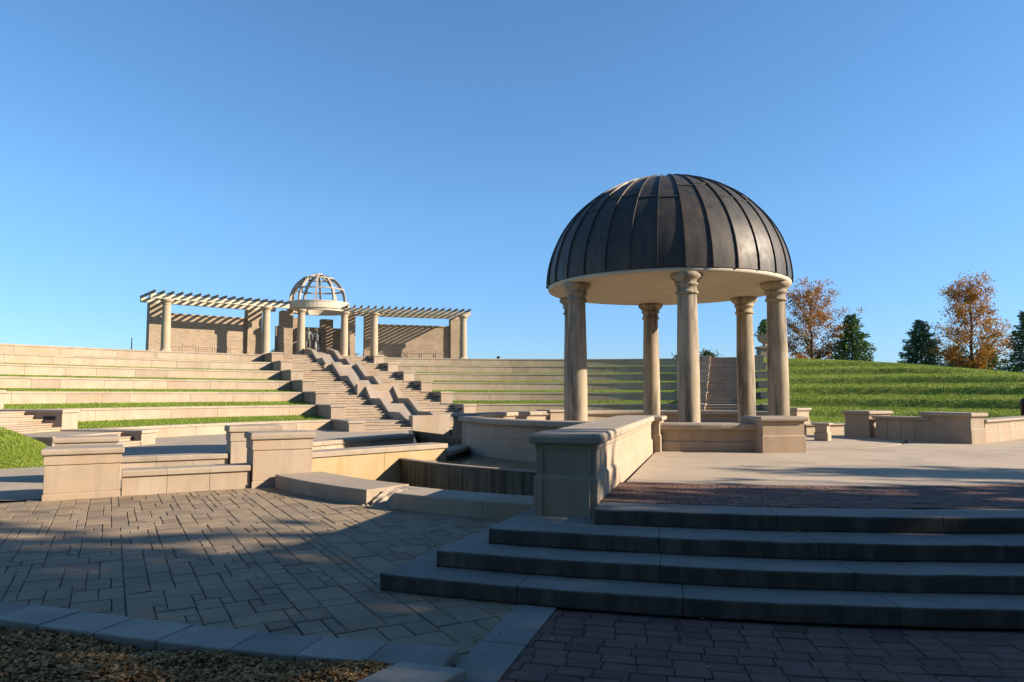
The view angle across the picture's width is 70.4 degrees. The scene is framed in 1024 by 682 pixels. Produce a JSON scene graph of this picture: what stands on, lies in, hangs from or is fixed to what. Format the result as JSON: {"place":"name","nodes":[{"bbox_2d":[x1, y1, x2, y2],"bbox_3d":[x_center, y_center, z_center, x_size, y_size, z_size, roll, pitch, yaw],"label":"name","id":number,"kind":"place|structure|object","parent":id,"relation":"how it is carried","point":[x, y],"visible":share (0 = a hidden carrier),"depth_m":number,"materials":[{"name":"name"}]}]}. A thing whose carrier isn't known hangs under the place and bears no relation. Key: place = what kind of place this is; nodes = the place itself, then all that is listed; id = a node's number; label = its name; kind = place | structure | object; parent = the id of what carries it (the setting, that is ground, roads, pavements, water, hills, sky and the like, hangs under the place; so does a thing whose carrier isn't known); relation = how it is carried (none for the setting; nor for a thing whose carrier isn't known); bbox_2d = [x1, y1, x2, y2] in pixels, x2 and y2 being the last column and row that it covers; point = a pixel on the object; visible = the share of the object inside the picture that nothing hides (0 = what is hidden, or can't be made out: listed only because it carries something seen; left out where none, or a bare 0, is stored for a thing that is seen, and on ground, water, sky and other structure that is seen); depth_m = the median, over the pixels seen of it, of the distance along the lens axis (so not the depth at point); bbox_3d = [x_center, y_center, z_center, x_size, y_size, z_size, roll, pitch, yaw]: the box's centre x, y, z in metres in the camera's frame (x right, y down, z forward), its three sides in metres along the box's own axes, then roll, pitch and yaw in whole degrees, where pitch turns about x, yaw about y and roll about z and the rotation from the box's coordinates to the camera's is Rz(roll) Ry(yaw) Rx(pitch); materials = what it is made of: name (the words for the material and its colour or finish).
{"place":"outdoors","nodes":[
{"label":"outdoors","id":0,"kind":"place"},
{"bbox_2d":[0,645,155,681],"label":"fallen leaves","id":1,"kind":"object","parent":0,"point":[100,677],"visible":0.02,"depth_m":4.64,"materials":[{"name":"plant"}]},
{"bbox_2d":[0,626,405,681],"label":"leaf litter","id":2,"kind":"object","parent":1,"relation":"on","point":[109,657],"visible":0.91,"depth_m":4.75,"materials":[{"name":"brown plant"}]},
{"bbox_2d":[52,435,119,445],"bbox_3d":[-8.951,2.467,15.259,1.195,0.920,0.795,2,-5,-29],"label":"bench","id":3,"kind":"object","parent":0,"point":[85,440],"depth_m":14.98,"materials":[{"name":"stone"}]},
{"bbox_2d":[0,429,408,501],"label":"orchestra floor","id":4,"kind":"structure","parent":0,"point":[19,484],"depth_m":23.13,"materials":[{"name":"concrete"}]},
{"bbox_2d":[0,427,47,468],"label":"grass mound","id":5,"kind":"object","parent":4,"relation":"on","point":[26,452],"depth_m":18.12,"materials":[{"name":"green plant"}]},
{"bbox_2d":[26,435,73,445],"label":"stair pier","id":6,"kind":"structure","parent":4,"relation":"on","point":[47,440],"depth_m":21.73,"materials":[{"name":"stone"}]},
{"bbox_2d":[41,444,124,500],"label":"stone pier","id":7,"kind":"structure","parent":4,"relation":"on","point":[82,471],"depth_m":12.52,"materials":[{"name":"stone"}]},
{"bbox_2d":[60,429,157,444],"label":"stair pier","id":8,"kind":"structure","parent":4,"relation":"on","point":[145,436],"depth_m":25.80,"materials":[{"name":"stone"}]},
{"bbox_2d":[120,452,228,478],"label":"seat wall","id":9,"kind":"structure","parent":4,"relation":"on","point":[155,460],"depth_m":15.82,"materials":[{"name":"stone"}]},
{"bbox_2d":[121,463,250,495],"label":"seat wall","id":10,"kind":"structure","parent":4,"relation":"on","point":[144,481],"depth_m":13.36,"materials":[{"name":"stone"}]},
{"bbox_2d":[89,419,332,437],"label":"terrace wall","id":11,"kind":"structure","parent":4,"relation":"on","point":[175,430],"depth_m":32.20,"materials":[{"name":"stone"}]},
{"bbox_2d":[244,430,315,487],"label":"stone pier","id":12,"kind":"structure","parent":4,"relation":"on","point":[270,454],"depth_m":14.12,"materials":[{"name":"stone"}]},
{"bbox_2d":[331,419,365,431],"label":"stair pier","id":13,"kind":"structure","parent":4,"relation":"on","point":[350,425],"depth_m":34.82,"materials":[{"name":"stone"}]},
{"bbox_2d":[312,433,414,449],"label":"seat wall","id":14,"kind":"structure","parent":4,"relation":"on","point":[379,440],"depth_m":19.66,"materials":[{"name":"stone"}]},
{"bbox_2d":[224,424,283,463],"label":"stone pier","id":15,"kind":"structure","parent":0,"point":[236,449],"depth_m":16.44,"materials":[{"name":"stone"}]},
{"bbox_2d":[0,487,552,669],"bbox_3d":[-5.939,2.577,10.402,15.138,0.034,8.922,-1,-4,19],"label":"plaza","id":16,"kind":"structure","parent":0,"point":[292,557],"depth_m":7.78,"materials":[{"name":"stone"}]},
{"bbox_2d":[275,471,408,504],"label":"pool kerb","id":17,"kind":"structure","parent":16,"relation":"on","point":[335,487],"depth_m":12.66,"materials":[{"name":"stone"}]},
{"bbox_2d":[358,485,424,509],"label":"broken kerb","id":18,"kind":"structure","parent":16,"relation":"on","point":[382,499],"depth_m":11.84,"materials":[{"name":"stone"}]},
{"bbox_2d":[393,488,533,519],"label":"pool kerb","id":19,"kind":"structure","parent":16,"relation":"on","point":[473,504],"depth_m":10.86,"materials":[{"name":"stone"}]},
{"bbox_2d":[4,456,1022,678],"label":"fallen leaves","id":20,"kind":"object","parent":16,"relation":"on","point":[512,579],"visible":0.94,"depth_m":6.91,"materials":[{"name":"brown plant"}]},
{"bbox_2d":[0,353,677,432],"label":"grass terraces","id":21,"kind":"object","parent":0,"point":[187,390],"depth_m":43.47,"materials":[{"name":"green plant"}]},
{"bbox_2d":[0,411,140,446],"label":"aisle stairs","id":22,"kind":"structure","parent":21,"relation":"on","point":[20,422],"depth_m":25.25,"materials":[{"name":"stone"}]},
{"bbox_2d":[0,409,79,429],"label":"stair pier","id":23,"kind":"structure","parent":22,"relation":"on","point":[65,418],"depth_m":26.33,"materials":[{"name":"stone"}]},
{"bbox_2d":[0,343,263,361],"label":"terrace wall","id":24,"kind":"structure","parent":21,"relation":"on","point":[56,350],"depth_m":47.96,"materials":[{"name":"stone"}]},
{"bbox_2d":[0,353,272,369],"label":"terrace wall","id":25,"kind":"structure","parent":21,"relation":"on","point":[77,360],"depth_m":45.07,"materials":[{"name":"stone"}]},
{"bbox_2d":[0,363,281,378],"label":"terrace wall","id":26,"kind":"structure","parent":21,"relation":"on","point":[29,369],"depth_m":42.10,"materials":[{"name":"stone"}]},
{"bbox_2d":[0,376,291,389],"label":"terrace wall","id":27,"kind":"structure","parent":21,"relation":"on","point":[56,382],"depth_m":39.06,"materials":[{"name":"stone"}]},
{"bbox_2d":[4,391,303,403],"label":"terrace wall","id":28,"kind":"structure","parent":21,"relation":"on","point":[35,397],"depth_m":36.09,"materials":[{"name":"stone"}]},
{"bbox_2d":[60,405,316,421],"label":"terrace wall","id":29,"kind":"structure","parent":21,"relation":"on","point":[113,413],"depth_m":34.76,"materials":[{"name":"stone"}]},
{"bbox_2d":[305,348,355,371],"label":"water cascade","id":30,"kind":"object","parent":21,"relation":"on","point":[328,357],"visible":0.42,"depth_m":54.21,"materials":[{"name":"stone"}]},
{"bbox_2d":[283,354,411,430],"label":"cascade stairs","id":31,"kind":"structure","parent":21,"relation":"on","point":[374,417],"depth_m":41.98,"materials":[{"name":"stone"}]},
{"bbox_2d":[264,352,282,361],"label":"stair pier","id":32,"kind":"structure","parent":31,"relation":"on","point":[273,356],"depth_m":51.99,"materials":[{"name":"stone"}]},
{"bbox_2d":[272,360,292,370],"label":"stair pier","id":33,"kind":"structure","parent":31,"relation":"on","point":[279,365],"depth_m":49.13,"materials":[{"name":"stone"}]},
{"bbox_2d":[281,369,303,380],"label":"stair pier","id":34,"kind":"structure","parent":31,"relation":"on","point":[292,374],"depth_m":46.27,"materials":[{"name":"stone"}]},
{"bbox_2d":[290,380,315,391],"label":"stair pier","id":35,"kind":"structure","parent":31,"relation":"on","point":[303,385],"depth_m":43.40,"materials":[{"name":"stone"}]},
{"bbox_2d":[303,391,329,404],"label":"stair pier","id":36,"kind":"structure","parent":31,"relation":"on","point":[316,397],"depth_m":40.52,"materials":[{"name":"stone"}]},
{"bbox_2d":[314,404,346,418],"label":"stair pier","id":37,"kind":"structure","parent":31,"relation":"on","point":[332,411],"depth_m":37.66,"materials":[{"name":"stone"}]},
{"bbox_2d":[331,362,397,394],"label":"water cascade","id":38,"kind":"object","parent":21,"relation":"on","point":[358,378],"visible":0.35,"depth_m":46.90,"materials":[{"name":"stone"}]},
{"bbox_2d":[342,356,460,433],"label":"cascade stairs","id":39,"kind":"structure","parent":21,"relation":"on","point":[427,402],"depth_m":46.79,"materials":[{"name":"stone"}]},
{"bbox_2d":[395,371,414,380],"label":"stair pier","id":40,"kind":"structure","parent":39,"relation":"on","point":[406,375],"depth_m":49.85,"materials":[{"name":"stone"}]},
{"bbox_2d":[403,381,432,391],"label":"stair pier","id":41,"kind":"structure","parent":39,"relation":"on","point":[424,386],"depth_m":46.99,"materials":[{"name":"stone"}]},
{"bbox_2d":[420,392,452,402],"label":"stair pier","id":42,"kind":"structure","parent":39,"relation":"on","point":[443,397],"depth_m":44.13,"materials":[{"name":"stone"}]},
{"bbox_2d":[440,403,476,412],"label":"stair pier","id":43,"kind":"structure","parent":39,"relation":"on","point":[465,408],"depth_m":41.30,"materials":[{"name":"stone"}]},
{"bbox_2d":[365,386,449,434],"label":"water cascade","id":44,"kind":"object","parent":21,"relation":"on","point":[395,404],"visible":0.52,"depth_m":39.52,"materials":[{"name":"stone"}]},
{"bbox_2d":[0,358,1023,428],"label":"hill grass","id":45,"kind":"structure","parent":21,"relation":"on","point":[830,419],"depth_m":40.17,"materials":[{"name":"green plant"}]},
{"bbox_2d":[398,365,676,372],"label":"terrace wall","id":46,"kind":"structure","parent":21,"relation":"on","point":[519,369],"depth_m":57.84,"materials":[{"name":"stone"}]},
{"bbox_2d":[383,357,699,364],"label":"terrace wall","id":47,"kind":"structure","parent":21,"relation":"on","point":[457,361],"depth_m":60.97,"materials":[{"name":"stone"}]},
{"bbox_2d":[414,373,676,380],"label":"terrace wall","id":48,"kind":"structure","parent":21,"relation":"on","point":[516,377],"depth_m":54.60,"materials":[{"name":"stone"}]},
{"bbox_2d":[432,382,676,389],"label":"terrace wall","id":49,"kind":"structure","parent":21,"relation":"on","point":[539,385],"depth_m":51.44,"materials":[{"name":"stone"}]},
{"bbox_2d":[452,392,676,400],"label":"terrace wall","id":50,"kind":"structure","parent":21,"relation":"on","point":[525,396],"depth_m":48.24,"materials":[{"name":"stone"}]},
{"bbox_2d":[476,403,677,412],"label":"terrace wall","id":51,"kind":"structure","parent":21,"relation":"on","point":[480,408],"depth_m":45.05,"materials":[{"name":"stone"}]},
{"bbox_2d":[413,429,459,445],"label":"channel floor","id":52,"kind":"structure","parent":0,"point":[424,437],"depth_m":33.38,"materials":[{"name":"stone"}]},
{"bbox_2d":[425,457,535,469],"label":"pool water","id":53,"kind":"structure","parent":0,"point":[497,462],"depth_m":16.22,"materials":[{"name":"black liquid"}]},
{"bbox_2d":[0,494,1023,681],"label":"plaza base","id":54,"kind":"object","parent":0,"point":[817,625],"visible":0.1,"depth_m":5.71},
{"bbox_2d":[0,601,32,614],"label":"edging stone","id":55,"kind":"object","parent":54,"relation":"on","point":[6,607],"visible":0.28,"depth_m":6.00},
{"bbox_2d":[0,605,80,631],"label":"edging stone","id":56,"kind":"object","parent":54,"relation":"on","point":[33,617],"visible":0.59,"depth_m":5.70,"materials":[{"name":"grey stone"}]},
{"bbox_2d":[38,611,133,637],"bbox_3d":[-3.279,2.258,5.594,0.538,0.190,0.390,-1,-4,18],"label":"edging stone","id":57,"kind":"object","parent":54,"relation":"on","point":[91,624],"visible":0.51,"depth_m":5.54,"materials":[{"name":"grey stone"}]},
{"bbox_2d":[95,618,192,649],"bbox_3d":[-2.750,2.246,5.427,0.552,0.189,0.390,-1,-4,17],"label":"edging stone","id":58,"kind":"object","parent":54,"relation":"on","point":[141,632],"visible":0.57,"depth_m":5.34,"materials":[{"name":"grey stone"}]},
{"bbox_2d":[157,625,259,653],"bbox_3d":[-2.193,2.236,5.262,0.595,0.185,0.390,-1,-4,16],"label":"edging stone","id":59,"kind":"object","parent":54,"relation":"on","point":[203,638],"visible":0.57,"depth_m":5.20,"materials":[{"name":"grey stone"}]},
{"bbox_2d":[230,632,321,661],"bbox_3d":[-1.659,2.225,5.117,0.496,0.186,0.390,-1,-4,15],"label":"edging stone","id":60,"kind":"object","parent":54,"relation":"on","point":[271,646],"visible":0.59,"depth_m":5.07,"materials":[{"name":"grey stone"}]},
{"bbox_2d":[296,637,386,661],"bbox_3d":[-1.165,2.212,4.991,0.503,0.193,0.390,-1,-4,14],"label":"edging stone","id":61,"kind":"object","parent":54,"relation":"on","point":[334,649],"visible":0.56,"depth_m":4.95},
{"bbox_2d":[357,661,466,681],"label":"edging stone","id":62,"kind":"object","parent":54,"relation":"on","point":[402,671],"visible":1,"depth_m":4.50,"materials":[{"name":"grey stone"}]},
{"bbox_2d":[369,642,457,666],"bbox_3d":[-0.662,2.201,4.867,0.511,0.197,0.390,-1,-4,14],"label":"edging stone","id":63,"kind":"object","parent":54,"relation":"on","point":[393,653],"visible":0.53,"depth_m":4.86,"materials":[{"name":"grey stone"}]},
{"bbox_2d":[380,502,1023,628],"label":"stone steps","id":64,"kind":"structure","parent":54,"relation":"on","point":[967,567],"depth_m":6.46,"materials":[{"name":"grey stone"}]},
{"bbox_2d":[529,416,653,517],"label":"foreground wall","id":65,"kind":"structure","parent":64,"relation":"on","point":[583,469],"depth_m":8.04,"materials":[{"name":"stone"}]},
{"bbox_2d":[0,0,1023,369],"label":"sky","id":66,"kind":"structure","parent":0,"point":[420,154],"materials":[{"name":"blue"}]},
{"bbox_2d":[546,174,793,422],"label":"domed temple","id":67,"kind":"structure","parent":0,"point":[652,245],"depth_m":19.04,"materials":[{"name":"metal"}]},
{"bbox_2d":[499,611,1023,681],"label":"brick path","id":68,"kind":"structure","parent":0,"point":[841,655],"depth_m":5.04,"materials":[{"name":"grey brick"}]},
{"bbox_2d":[455,605,556,681],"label":"paving band","id":69,"kind":"object","parent":68,"relation":"on","point":[493,655],"visible":0.78,"depth_m":5.19,"materials":[{"name":"concrete"}]},
{"bbox_2d":[755,358,1023,422],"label":"grass hill","id":70,"kind":"structure","parent":0,"point":[846,390],"depth_m":42.00,"materials":[{"name":"green plant"}]},
{"bbox_2d":[705,357,762,410],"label":"aisle stairs","id":71,"kind":"structure","parent":70,"relation":"on","point":[722,390],"depth_m":48.01,"materials":[{"name":"brown stone"}]},
{"bbox_2d":[753,319,766,357],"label":"planter urn","id":72,"kind":"object","parent":70,"relation":"on","point":[762,336],"visible":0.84,"depth_m":59.88,"materials":[{"name":"beige stone"}]},
{"bbox_2d":[785,277,863,358],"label":"maple tree","id":73,"kind":"object","parent":70,"relation":"on","point":[810,318],"visible":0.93,"depth_m":65.75,"materials":[{"name":"orange plant"}]},
{"bbox_2d":[830,314,876,361],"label":"spruce tree","id":74,"kind":"object","parent":70,"relation":"on","point":[848,345],"visible":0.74,"depth_m":63.74,"materials":[{"name":"green plant"}]},
{"bbox_2d":[897,319,955,366],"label":"spruce tree","id":75,"kind":"object","parent":70,"relation":"on","point":[921,337],"visible":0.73,"depth_m":67.61,"materials":[{"name":"green plant"}]},
{"bbox_2d":[925,268,1017,369],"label":"maple tree","id":76,"kind":"object","parent":70,"relation":"on","point":[970,294],"visible":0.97,"depth_m":65.75,"materials":[{"name":"orange plant"}]},
{"bbox_2d":[967,344,1008,369],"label":"spruce tree","id":77,"kind":"object","parent":70,"relation":"on","point":[997,362],"visible":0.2,"depth_m":73.37,"materials":[{"name":"green plant"}]},
{"bbox_2d":[995,310,1023,372],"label":"spruce tree","id":78,"kind":"object","parent":70,"relation":"on","point":[1018,335],"visible":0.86,"depth_m":62.30,"materials":[{"name":"green plant"}]},
{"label":"terrace paving","id":79,"kind":"structure","parent":0,"visible":0},
{"bbox_2d":[140,289,291,353],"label":"pergola","id":80,"kind":"object","parent":79,"relation":"on","point":[168,330],"visible":0.91,"depth_m":54.97,"materials":[{"name":"stone"}]},
{"bbox_2d":[305,327,321,351],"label":"statue","id":81,"kind":"object","parent":79,"relation":"on","point":[316,335],"visible":0.65,"depth_m":58.56,"materials":[{"name":"stone"}]},
{"bbox_2d":[274,273,355,355],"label":"domed arbour","id":82,"kind":"object","parent":79,"relation":"on","point":[290,330],"visible":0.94,"depth_m":58.53,"materials":[{"name":"stone"}]},
{"bbox_2d":[345,304,470,358],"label":"pergola","id":83,"kind":"object","parent":79,"relation":"on","point":[409,341],"visible":0.82,"depth_m":62.76,"materials":[{"name":"stone"}]},
{"label":"lower basin floor","id":84,"kind":"structure","parent":0,"visible":0},
{"bbox_2d":[312,442,447,482],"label":"seat wall","id":85,"kind":"structure","parent":84,"relation":"on","point":[379,463],"depth_m":15.66,"materials":[{"name":"beige stone"}]},
{"bbox_2d":[400,458,535,495],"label":"weir wall","id":86,"kind":"structure","parent":84,"relation":"on","point":[435,475],"depth_m":14.37,"materials":[{"name":"stone"}]},
{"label":"platform base","id":87,"kind":"structure","parent":0,"visible":0},
{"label":"stage platform","id":88,"kind":"structure","parent":87,"relation":"on","visible":0},
{"bbox_2d":[653,434,904,453],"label":"temple floor","id":89,"kind":"structure","parent":88,"relation":"on","point":[839,442],"depth_m":17.27,"materials":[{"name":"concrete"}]},
{"bbox_2d":[451,413,480,438],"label":"stone pier","id":90,"kind":"structure","parent":89,"relation":"on","point":[457,429],"depth_m":20.04,"materials":[{"name":"stone"}]},
{"bbox_2d":[460,411,549,443],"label":"ring wall","id":91,"kind":"structure","parent":89,"relation":"on","point":[538,415],"depth_m":24.57,"materials":[{"name":"stone"}]},
{"bbox_2d":[458,416,590,461],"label":"ring wall","id":92,"kind":"structure","parent":89,"relation":"on","point":[504,438],"depth_m":17.15,"materials":[{"name":"stone"}]},
{"bbox_2d":[446,444,468,458],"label":"seat wall","id":93,"kind":"structure","parent":92,"relation":"on","point":[456,450],"depth_m":17.98,"materials":[{"name":"stone"}]},
{"bbox_2d":[537,409,563,419],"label":"stone pier","id":94,"kind":"structure","parent":89,"relation":"on","point":[556,414],"depth_m":25.57,"materials":[{"name":"stone"}]},
{"bbox_2d":[623,415,666,451],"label":"stone pier","id":95,"kind":"structure","parent":89,"relation":"on","point":[656,436],"depth_m":14.79,"materials":[{"name":"stone"}]},
{"bbox_2d":[588,410,767,422],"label":"ring wall","id":96,"kind":"structure","parent":89,"relation":"on","point":[712,416],"depth_m":26.30,"materials":[{"name":"stone"}]},
{"bbox_2d":[661,422,756,451],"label":"ring wall","id":97,"kind":"structure","parent":89,"relation":"on","point":[705,437],"depth_m":14.85,"materials":[{"name":"stone"}]},
{"bbox_2d":[790,407,811,423],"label":"stone pier","id":98,"kind":"structure","parent":89,"relation":"on","point":[797,411],"depth_m":23.99,"materials":[{"name":"stone"}]},
{"bbox_2d":[811,422,832,440],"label":"stone block","id":99,"kind":"structure","parent":89,"relation":"on","point":[822,432],"depth_m":18.25,"materials":[{"name":"stone"}]},
{"bbox_2d":[804,423,844,434],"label":"stone wall","id":100,"kind":"structure","parent":89,"relation":"on","point":[835,428],"depth_m":21.29,"materials":[{"name":"stone"}]},
{"bbox_2d":[841,410,893,437],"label":"stone pier","id":101,"kind":"structure","parent":89,"relation":"on","point":[860,423],"depth_m":19.73,"materials":[{"name":"stone"}]},
{"bbox_2d":[600,482,1023,508],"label":"stage brick band","id":102,"kind":"object","parent":88,"relation":"on","point":[925,497],"visible":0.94,"depth_m":8.39,"materials":[{"name":"brown brick"}]},
{"bbox_2d":[630,423,1023,481],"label":"stage floor","id":103,"kind":"structure","parent":88,"relation":"on","point":[912,461],"depth_m":12.16,"materials":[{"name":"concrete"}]},
{"bbox_2d":[741,416,808,452],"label":"stone pier","id":104,"kind":"structure","parent":103,"relation":"on","point":[779,434],"depth_m":14.58,"materials":[{"name":"stone"}]},
{"bbox_2d":[627,479,1023,485],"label":"paving border","id":105,"kind":"object","parent":103,"relation":"on","point":[976,483],"visible":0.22,"depth_m":9.55,"materials":[{"name":"stone"}]},
{"bbox_2d":[871,415,929,440],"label":"stone wall","id":106,"kind":"structure","parent":103,"relation":"on","point":[900,427],"depth_m":18.72,"materials":[{"name":"stone"}]},
{"bbox_2d":[918,412,987,443],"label":"stone pier","id":107,"kind":"structure","parent":103,"relation":"on","point":[959,427],"depth_m":17.47,"materials":[{"name":"stone"}]},
{"bbox_2d":[984,416,1023,442],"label":"stone wall","id":108,"kind":"structure","parent":103,"relation":"on","point":[998,429],"depth_m":18.36,"materials":[{"name":"stone"}]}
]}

